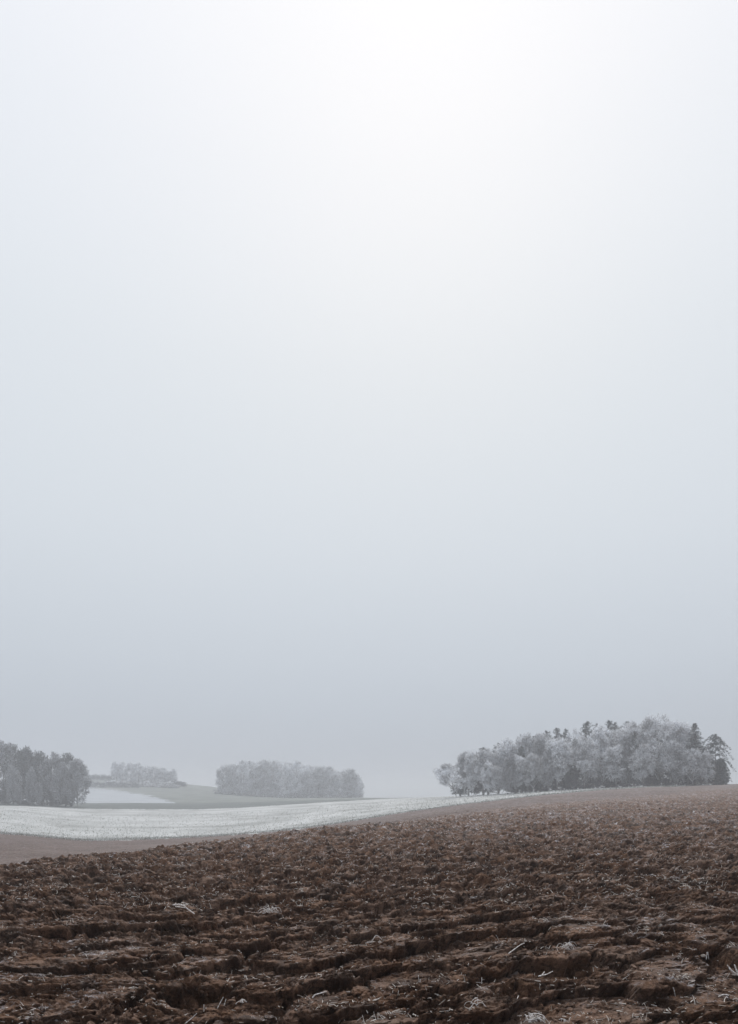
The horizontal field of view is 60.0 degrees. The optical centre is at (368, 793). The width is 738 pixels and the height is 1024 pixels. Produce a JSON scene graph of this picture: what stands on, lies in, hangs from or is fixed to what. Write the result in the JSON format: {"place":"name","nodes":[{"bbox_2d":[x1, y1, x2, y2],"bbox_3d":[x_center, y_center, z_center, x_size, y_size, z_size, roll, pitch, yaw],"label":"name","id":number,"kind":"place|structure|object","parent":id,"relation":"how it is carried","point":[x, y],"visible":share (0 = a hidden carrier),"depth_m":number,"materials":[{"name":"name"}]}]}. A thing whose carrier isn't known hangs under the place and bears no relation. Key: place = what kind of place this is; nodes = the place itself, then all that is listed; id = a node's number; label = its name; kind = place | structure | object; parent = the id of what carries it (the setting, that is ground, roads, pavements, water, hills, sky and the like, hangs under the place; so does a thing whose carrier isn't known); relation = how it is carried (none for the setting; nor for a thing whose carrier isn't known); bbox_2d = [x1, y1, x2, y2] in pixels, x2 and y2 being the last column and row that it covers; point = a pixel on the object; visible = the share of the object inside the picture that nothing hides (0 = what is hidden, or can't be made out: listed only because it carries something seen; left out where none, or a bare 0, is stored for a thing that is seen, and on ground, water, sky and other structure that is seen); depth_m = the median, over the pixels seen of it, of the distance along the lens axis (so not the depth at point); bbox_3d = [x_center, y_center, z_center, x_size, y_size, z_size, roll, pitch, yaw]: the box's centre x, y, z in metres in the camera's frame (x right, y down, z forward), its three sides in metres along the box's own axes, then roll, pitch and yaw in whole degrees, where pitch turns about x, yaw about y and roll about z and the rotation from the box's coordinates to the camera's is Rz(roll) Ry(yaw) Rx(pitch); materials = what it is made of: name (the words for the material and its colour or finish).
{"place":"outdoors","nodes":[
{"label":"outdoors","id":0,"kind":"place"},
{"bbox_2d":[0,787,174,802],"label":"frosted field","id":1,"kind":"structure","parent":0,"point":[100,795],"depth_m":308.52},
{"bbox_2d":[0,798,396,809],"bbox_3d":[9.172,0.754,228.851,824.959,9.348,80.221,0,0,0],"label":"grass strip","id":2,"kind":"object","parent":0,"point":[158,806],"depth_m":236.17,"materials":[{"name":"grey plant"}]},
{"bbox_2d":[0,740,16,798],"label":"broadleaf tree","id":3,"kind":"object","parent":2,"relation":"on","point":[6,748],"visible":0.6,"depth_m":225.70,"materials":[{"name":"grey plant"}]},
{"bbox_2d":[2,789,14,803],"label":"shrub","id":4,"kind":"object","parent":2,"relation":"on","point":[5,800],"visible":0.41,"depth_m":221.17,"materials":[{"name":"grey plant"}]},
{"bbox_2d":[1,744,25,801],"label":"broadleaf tree","id":5,"kind":"object","parent":2,"relation":"on","point":[14,747],"visible":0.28,"depth_m":226.87,"materials":[{"name":"grey plant"}]},
{"bbox_2d":[5,764,22,802],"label":"broadleaf tree","id":6,"kind":"object","parent":2,"relation":"on","point":[13,785],"visible":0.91,"depth_m":211.97,"materials":[{"name":"grey plant"}]},
{"bbox_2d":[13,788,22,804],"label":"broadleaf tree","id":7,"kind":"object","parent":2,"relation":"on","point":[17,796],"visible":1,"depth_m":210.68,"materials":[{"name":"grey plant"}]},
{"bbox_2d":[14,745,36,803],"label":"broadleaf tree","id":8,"kind":"object","parent":2,"relation":"on","point":[25,752],"visible":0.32,"depth_m":225.98,"materials":[{"name":"grey plant"}]},
{"bbox_2d":[24,766,36,804],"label":"broadleaf tree","id":9,"kind":"object","parent":2,"relation":"on","point":[32,786],"visible":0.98,"depth_m":216.58,"materials":[{"name":"grey plant"}]},
{"bbox_2d":[22,750,51,804],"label":"broadleaf tree","id":10,"kind":"object","parent":2,"relation":"on","point":[36,762],"visible":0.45,"depth_m":224.24,"materials":[{"name":"grey plant"}]},
{"bbox_2d":[41,791,53,805],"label":"shrub","id":11,"kind":"object","parent":2,"relation":"on","point":[48,798],"visible":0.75,"depth_m":219.41,"materials":[{"name":"grey plant"}]},
{"bbox_2d":[37,752,60,800],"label":"broadleaf tree","id":12,"kind":"object","parent":2,"relation":"on","point":[51,763],"visible":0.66,"depth_m":222.85,"materials":[{"name":"grey plant"}]},
{"bbox_2d":[49,761,72,802],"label":"broadleaf tree","id":13,"kind":"object","parent":2,"relation":"on","point":[62,772],"visible":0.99,"depth_m":218.38,"materials":[{"name":"grey plant"}]},
{"bbox_2d":[53,790,68,806],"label":"shrub","id":14,"kind":"object","parent":2,"relation":"on","point":[63,801],"visible":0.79,"depth_m":218.91,"materials":[{"name":"grey plant"}]},
{"bbox_2d":[52,752,77,802],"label":"broadleaf tree","id":15,"kind":"object","parent":2,"relation":"on","point":[68,758],"visible":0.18,"depth_m":225.38,"materials":[{"name":"grey plant"}]},
{"bbox_2d":[63,758,92,806],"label":"broadleaf tree","id":16,"kind":"object","parent":2,"relation":"on","point":[79,775],"visible":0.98,"depth_m":219.95,"materials":[{"name":"grey plant"}]},
{"bbox_2d":[0,778,437,802],"bbox_3d":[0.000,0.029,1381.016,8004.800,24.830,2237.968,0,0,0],"label":"green field","id":17,"kind":"structure","parent":0,"point":[188,793],"depth_m":354.28,"materials":[{"name":"plant"}]},
{"bbox_2d":[84,774,116,780],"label":"hedge","id":18,"kind":"object","parent":17,"relation":"on","point":[94,777],"visible":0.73,"depth_m":439.30,"materials":[{"name":"white plant"}]},
{"bbox_2d":[80,781,139,787],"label":"hedge","id":19,"kind":"object","parent":17,"relation":"on","point":[104,784],"visible":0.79,"depth_m":400.10,"materials":[{"name":"white plant"}]},
{"bbox_2d":[109,761,119,779],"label":"broadleaf tree","id":20,"kind":"object","parent":17,"relation":"on","point":[114,767],"visible":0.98,"depth_m":423.80,"materials":[{"name":"grey plant"}]},
{"bbox_2d":[117,762,127,782],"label":"broadleaf tree","id":21,"kind":"object","parent":17,"relation":"on","point":[120,769],"visible":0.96,"depth_m":424.09,"materials":[{"name":"grey plant"}]},
{"bbox_2d":[124,762,136,782],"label":"broadleaf tree","id":22,"kind":"object","parent":17,"relation":"on","point":[129,766],"visible":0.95,"depth_m":422.73,"materials":[{"name":"grey plant"}]},
{"bbox_2d":[130,763,145,783],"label":"broadleaf tree","id":23,"kind":"object","parent":17,"relation":"on","point":[137,773],"visible":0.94,"depth_m":423.11,"materials":[{"name":"grey plant"}]},
{"bbox_2d":[139,765,153,783],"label":"broadleaf tree","id":24,"kind":"object","parent":17,"relation":"on","point":[145,775],"visible":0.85,"depth_m":423.97,"materials":[{"name":"grey plant"}]},
{"bbox_2d":[147,766,160,783],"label":"broadleaf tree","id":25,"kind":"object","parent":17,"relation":"on","point":[153,770],"visible":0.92,"depth_m":422.88,"materials":[{"name":"grey plant"}]},
{"bbox_2d":[156,767,167,784],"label":"broadleaf tree","id":26,"kind":"object","parent":17,"relation":"on","point":[161,769],"visible":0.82,"depth_m":423.61,"materials":[{"name":"grey plant"}]},
{"bbox_2d":[162,770,171,784],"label":"broadleaf tree","id":27,"kind":"object","parent":17,"relation":"on","point":[167,772],"visible":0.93,"depth_m":423.57,"materials":[{"name":"grey plant"}]},
{"bbox_2d":[168,768,177,782],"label":"broadleaf tree","id":28,"kind":"object","parent":17,"relation":"on","point":[173,777],"visible":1,"depth_m":423.95,"materials":[{"name":"grey plant"}]},
{"bbox_2d":[170,781,187,785],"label":"hedge","id":29,"kind":"object","parent":17,"relation":"on","point":[180,783],"visible":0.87,"depth_m":427.31,"materials":[{"name":"white plant"}]},
{"bbox_2d":[215,765,230,793],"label":"broadleaf tree","id":30,"kind":"object","parent":17,"relation":"on","point":[220,772],"visible":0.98,"depth_m":381.54,"materials":[{"name":"grey plant"}]},
{"bbox_2d":[224,764,239,794],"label":"broadleaf tree","id":31,"kind":"object","parent":17,"relation":"on","point":[232,768],"visible":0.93,"depth_m":381.38,"materials":[{"name":"grey plant"}]},
{"bbox_2d":[234,760,252,795],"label":"broadleaf tree","id":32,"kind":"object","parent":17,"relation":"on","point":[246,779],"visible":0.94,"depth_m":381.71,"materials":[{"name":"grey plant"}]},
{"bbox_2d":[241,760,258,788],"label":"broadleaf tree","id":33,"kind":"object","parent":17,"relation":"on","point":[251,763],"visible":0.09,"depth_m":398.95,"materials":[{"name":"grey plant"}]},
{"bbox_2d":[249,764,263,794],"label":"broadleaf tree","id":34,"kind":"object","parent":17,"relation":"on","point":[255,778],"visible":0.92,"depth_m":383.68,"materials":[{"name":"grey plant"}]},
{"bbox_2d":[255,760,271,796],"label":"broadleaf tree","id":35,"kind":"object","parent":17,"relation":"on","point":[265,765],"visible":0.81,"depth_m":384.74,"materials":[{"name":"grey plant"}]},
{"bbox_2d":[267,760,283,796],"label":"broadleaf tree","id":36,"kind":"object","parent":17,"relation":"on","point":[277,777],"visible":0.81,"depth_m":384.46,"materials":[{"name":"grey plant"}]},
{"bbox_2d":[278,764,295,797],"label":"broadleaf tree","id":37,"kind":"object","parent":17,"relation":"on","point":[286,776],"visible":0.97,"depth_m":379.94,"materials":[{"name":"grey plant"}]},
{"bbox_2d":[289,760,305,796],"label":"broadleaf tree","id":38,"kind":"object","parent":17,"relation":"on","point":[299,774],"visible":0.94,"depth_m":381.23,"materials":[{"name":"grey plant"}]},
{"bbox_2d":[303,764,313,795],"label":"broadleaf tree","id":39,"kind":"object","parent":17,"relation":"on","point":[310,767],"visible":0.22,"depth_m":398.58,"materials":[{"name":"grey plant"}]},
{"bbox_2d":[301,769,317,796],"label":"broadleaf tree","id":40,"kind":"object","parent":17,"relation":"on","point":[312,781],"visible":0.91,"depth_m":382.12,"materials":[{"name":"grey plant"}]},
{"bbox_2d":[310,765,327,797],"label":"broadleaf tree","id":41,"kind":"object","parent":17,"relation":"on","point":[319,774],"visible":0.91,"depth_m":383.25,"materials":[{"name":"grey plant"}]},
{"bbox_2d":[321,766,337,796],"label":"broadleaf tree","id":42,"kind":"object","parent":17,"relation":"on","point":[330,778],"visible":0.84,"depth_m":383.84,"materials":[{"name":"grey plant"}]},
{"bbox_2d":[330,772,345,797],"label":"broadleaf tree","id":43,"kind":"object","parent":17,"relation":"on","point":[336,786],"visible":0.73,"depth_m":384.78,"materials":[{"name":"grey plant"}]},
{"bbox_2d":[341,768,358,797],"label":"broadleaf tree","id":44,"kind":"object","parent":17,"relation":"on","point":[348,777],"visible":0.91,"depth_m":380.96,"materials":[{"name":"grey plant"}]},
{"bbox_2d":[348,777,364,797],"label":"broadleaf tree","id":45,"kind":"object","parent":17,"relation":"on","point":[359,782],"visible":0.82,"depth_m":381.82,"materials":[{"name":"grey plant"}]},
{"bbox_2d":[0,784,691,840],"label":"frosted field","id":46,"kind":"structure","parent":0,"point":[173,814],"depth_m":155.78,"materials":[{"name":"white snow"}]},
{"bbox_2d":[432,763,466,794],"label":"broadleaf tree","id":47,"kind":"object","parent":46,"relation":"on","point":[442,773],"visible":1,"depth_m":171.06,"materials":[{"name":"grey plant"}]},
{"bbox_2d":[450,782,467,795],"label":"shrub","id":48,"kind":"object","parent":46,"relation":"on","point":[460,792],"visible":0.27,"depth_m":187.80,"materials":[{"name":"grey plant"}]},
{"bbox_2d":[454,751,471,792],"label":"broadleaf tree","id":49,"kind":"object","parent":46,"relation":"on","point":[461,760],"visible":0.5,"depth_m":176.44,"materials":[{"name":"grey plant"}]},
{"bbox_2d":[462,766,481,794],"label":"broadleaf tree","id":50,"kind":"object","parent":46,"relation":"on","point":[477,790],"visible":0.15,"depth_m":188.09,"materials":[{"name":"grey plant"}]},
{"bbox_2d":[464,749,481,791],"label":"birch tree","id":51,"kind":"object","parent":46,"relation":"on","point":[471,761],"visible":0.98,"depth_m":171.83,"materials":[{"name":"grey plant"}]},
{"bbox_2d":[473,748,498,793],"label":"broadleaf tree","id":52,"kind":"object","parent":46,"relation":"on","point":[484,755],"visible":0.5,"depth_m":172.60,"materials":[{"name":"grey plant"}]},
{"bbox_2d":[479,760,496,793],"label":"birch tree","id":53,"kind":"object","parent":46,"relation":"on","point":[486,770],"visible":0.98,"depth_m":167.09,"materials":[{"name":"grey plant"}]},
{"bbox_2d":[490,765,507,791],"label":"broadleaf tree","id":54,"kind":"object","parent":46,"relation":"on","point":[499,776],"visible":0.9,"depth_m":167.00,"materials":[{"name":"grey plant"}]},
{"bbox_2d":[493,737,517,793],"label":"broadleaf tree","id":55,"kind":"object","parent":46,"relation":"on","point":[504,748],"visible":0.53,"depth_m":174.22,"materials":[{"name":"grey plant"}]},
{"bbox_2d":[502,752,516,791],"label":"broadleaf tree","id":56,"kind":"object","parent":46,"relation":"on","point":[507,762],"visible":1,"depth_m":165.40,"materials":[{"name":"grey plant"}]},
{"bbox_2d":[507,754,525,792],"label":"broadleaf tree","id":57,"kind":"object","parent":46,"relation":"on","point":[519,762],"visible":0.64,"depth_m":166.79,"materials":[{"name":"grey plant"}]},
{"bbox_2d":[513,746,530,791],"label":"spruce tree","id":58,"kind":"object","parent":46,"relation":"on","point":[521,751],"visible":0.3,"depth_m":171.92,"materials":[{"name":"grey plant"}]},
{"bbox_2d":[511,732,537,772],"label":"broadleaf tree","id":59,"kind":"object","parent":46,"relation":"on","point":[526,742],"visible":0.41,"depth_m":174.46,"materials":[{"name":"grey plant"}]},
{"bbox_2d":[521,752,544,791],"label":"broadleaf tree","id":60,"kind":"object","parent":46,"relation":"on","point":[532,761],"visible":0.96,"depth_m":164.92,"materials":[{"name":"grey plant"}]},
{"bbox_2d":[534,784,547,791],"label":"shrub","id":61,"kind":"object","parent":46,"relation":"on","point":[540,787],"visible":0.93,"depth_m":169.58,"materials":[{"name":"grey plant"}]},
{"bbox_2d":[530,732,554,788],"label":"broadleaf tree","id":62,"kind":"object","parent":46,"relation":"on","point":[539,742],"visible":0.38,"depth_m":173.50,"materials":[{"name":"grey plant"}]},
{"bbox_2d":[541,748,555,787],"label":"broadleaf tree","id":63,"kind":"object","parent":46,"relation":"on","point":[549,777],"visible":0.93,"depth_m":162.53,"materials":[{"name":"grey plant"}]},
{"bbox_2d":[552,727,561,790],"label":"pine tree","id":64,"kind":"object","parent":46,"relation":"on","point":[556,733],"visible":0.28,"depth_m":177.62,"materials":[{"name":"grey plant"}]},
{"bbox_2d":[539,736,575,788],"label":"broadleaf tree","id":65,"kind":"object","parent":46,"relation":"on","point":[559,748],"visible":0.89,"depth_m":161.95,"materials":[{"name":"grey plant"}]},
{"bbox_2d":[553,736,573,787],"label":"broadleaf tree","id":66,"kind":"object","parent":46,"relation":"on","point":[562,781],"visible":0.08,"depth_m":170.60,"materials":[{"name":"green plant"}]},
{"bbox_2d":[565,761,579,788],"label":"broadleaf tree","id":67,"kind":"object","parent":46,"relation":"on","point":[570,772],"visible":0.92,"depth_m":162.29,"materials":[{"name":"grey plant"}]},
{"bbox_2d":[564,738,583,789],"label":"spruce tree","id":68,"kind":"object","parent":46,"relation":"on","point":[580,781],"visible":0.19,"depth_m":165.33,"materials":[{"name":"grey plant"}]},
{"bbox_2d":[564,727,584,778],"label":"broadleaf tree","id":69,"kind":"object","parent":46,"relation":"on","point":[569,736],"visible":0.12,"depth_m":169.73,"materials":[{"name":"grey plant"}]},
{"bbox_2d":[569,735,600,786],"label":"broadleaf tree","id":70,"kind":"object","parent":46,"relation":"on","point":[584,765],"visible":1,"depth_m":160.57,"materials":[{"name":"grey plant"}]},
{"bbox_2d":[580,721,596,787],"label":"pine tree","id":71,"kind":"object","parent":46,"relation":"on","point":[585,730],"visible":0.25,"depth_m":174.89,"materials":[{"name":"grey plant"}]},
{"bbox_2d":[586,777,600,788],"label":"shrub","id":72,"kind":"object","parent":46,"relation":"on","point":[593,783],"visible":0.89,"depth_m":164.54,"materials":[{"name":"grey plant"}]},
{"bbox_2d":[584,724,618,783],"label":"broadleaf tree","id":73,"kind":"object","parent":46,"relation":"on","point":[599,738],"visible":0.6,"depth_m":164.02,"materials":[{"name":"grey plant"}]},
{"bbox_2d":[604,781,618,787],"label":"shrub","id":74,"kind":"object","parent":46,"relation":"on","point":[611,784],"visible":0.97,"depth_m":162.77,"materials":[{"name":"grey plant"}]},
{"bbox_2d":[599,743,631,784],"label":"broadleaf tree","id":75,"kind":"object","parent":46,"relation":"on","point":[612,758],"visible":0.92,"depth_m":158.65,"materials":[{"name":"grey plant"}]},
{"bbox_2d":[609,722,621,733],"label":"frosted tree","id":76,"kind":"object","parent":46,"relation":"on","point":[615,728],"visible":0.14,"depth_m":172.47,"materials":[{"name":"grey plant"}]},
{"bbox_2d":[618,736,633,785],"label":"broadleaf tree","id":77,"kind":"object","parent":46,"relation":"on","point":[626,743],"visible":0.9,"depth_m":158.49,"materials":[{"name":"grey plant"}]},
{"bbox_2d":[613,721,646,783],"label":"broadleaf tree","id":78,"kind":"object","parent":46,"relation":"on","point":[631,729],"visible":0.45,"depth_m":160.52,"materials":[{"name":"grey plant"}]},
{"bbox_2d":[626,732,645,786],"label":"spruce tree","id":79,"kind":"object","parent":46,"relation":"on","point":[632,780],"visible":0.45,"depth_m":159.31,"materials":[{"name":"grey plant"}]},
{"bbox_2d":[627,742,658,783],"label":"broadleaf tree","id":80,"kind":"object","parent":46,"relation":"on","point":[638,759],"visible":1,"depth_m":154.72,"materials":[{"name":"grey plant"}]},
{"bbox_2d":[643,779,657,785],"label":"shrub","id":81,"kind":"object","parent":46,"relation":"on","point":[653,782],"visible":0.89,"depth_m":159.05,"materials":[{"name":"grey plant"}]},
{"bbox_2d":[637,713,680,781],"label":"broadleaf tree","id":82,"kind":"object","parent":46,"relation":"on","point":[651,727],"visible":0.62,"depth_m":157.98,"materials":[{"name":"grey plant"}]},
{"bbox_2d":[651,734,666,781],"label":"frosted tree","id":83,"kind":"object","parent":46,"relation":"on","point":[663,775],"visible":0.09,"depth_m":172.19,"materials":[{"name":"grey plant"}]},
{"bbox_2d":[655,777,669,785],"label":"shrub","id":84,"kind":"object","parent":46,"relation":"on","point":[665,780],"visible":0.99,"depth_m":158.11,"materials":[{"name":"grey plant"}]},
{"bbox_2d":[657,740,686,783],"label":"broadleaf tree","id":85,"kind":"object","parent":46,"relation":"on","point":[664,765],"visible":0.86,"depth_m":153.97,"materials":[{"name":"grey plant"}]},
{"bbox_2d":[670,743,685,781],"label":"broadleaf tree","id":86,"kind":"object","parent":46,"relation":"on","point":[674,778],"visible":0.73,"depth_m":153.33,"materials":[{"name":"grey plant"}]},
{"bbox_2d":[663,720,698,781],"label":"broadleaf tree","id":87,"kind":"object","parent":46,"relation":"on","point":[681,733],"visible":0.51,"depth_m":157.14,"materials":[{"name":"grey plant"}]},
{"bbox_2d":[0,788,737,1023],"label":"ploughed field","id":88,"kind":"structure","parent":0,"point":[184,993],"depth_m":7.86,"materials":[{"name":"soil"}]},
{"bbox_2d":[260,906,280,913],"bbox_3d":[-1.351,1.569,8.641,0.317,0.082,0.210,0,0,0],"label":"frosted tuft","id":89,"kind":"object","parent":88,"relation":"on","point":[268,910],"visible":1,"depth_m":8.62,"materials":[{"name":"white plant"}]},
{"bbox_2d":[0,804,737,1023],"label":"soil clods","id":90,"kind":"object","parent":88,"relation":"on","point":[290,1016],"visible":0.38,"depth_m":5.90,"materials":[{"name":"brown soil"}]},
{"bbox_2d":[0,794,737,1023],"bbox_3d":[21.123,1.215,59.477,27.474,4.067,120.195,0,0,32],"label":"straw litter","id":91,"kind":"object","parent":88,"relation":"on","point":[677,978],"visible":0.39,"depth_m":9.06,"materials":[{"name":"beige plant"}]},
{"bbox_2d":[524,1013,548,1022],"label":"frosted tuft","id":92,"kind":"object","parent":88,"relation":"on","point":[530,1019],"visible":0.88,"depth_m":4.56,"materials":[{"name":"white plant"}]},
{"bbox_2d":[0,784,737,864],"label":"tilled field","id":93,"kind":"structure","parent":0,"point":[17,848],"depth_m":95.16,"materials":[{"name":"soil"}]},
{"bbox_2d":[676,748,706,783],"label":"broadleaf tree","id":94,"kind":"object","parent":93,"relation":"on","point":[690,757],"visible":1,"depth_m":150.97,"materials":[{"name":"grey plant"}]},
{"bbox_2d":[680,723,705,784],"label":"spruce tree","id":95,"kind":"object","parent":93,"relation":"on","point":[694,727],"visible":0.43,"depth_m":155.62,"materials":[{"name":"grey plant"}]},
{"bbox_2d":[698,778,711,784],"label":"shrub","id":96,"kind":"object","parent":93,"relation":"on","point":[704,782],"visible":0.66,"depth_m":154.08,"materials":[{"name":"grey plant"}]},
{"bbox_2d":[696,750,715,784],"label":"birch tree","id":97,"kind":"object","parent":93,"relation":"on","point":[706,758],"visible":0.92,"depth_m":150.33,"materials":[{"name":"grey plant"}]},
{"bbox_2d":[696,734,736,784],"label":"tree","id":98,"kind":"object","parent":93,"relation":"on","point":[714,738],"visible":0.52,"depth_m":154.97,"materials":[{"name":"grey plant"}]},
{"bbox_2d":[709,758,729,784],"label":"conifer tree","id":99,"kind":"object","parent":93,"relation":"on","point":[719,777],"visible":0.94,"depth_m":150.38,"materials":[{"name":"grey plant"}]},
{"bbox_2d":[0,0,737,796],"label":"sky","id":100,"kind":"structure","parent":0,"point":[368,369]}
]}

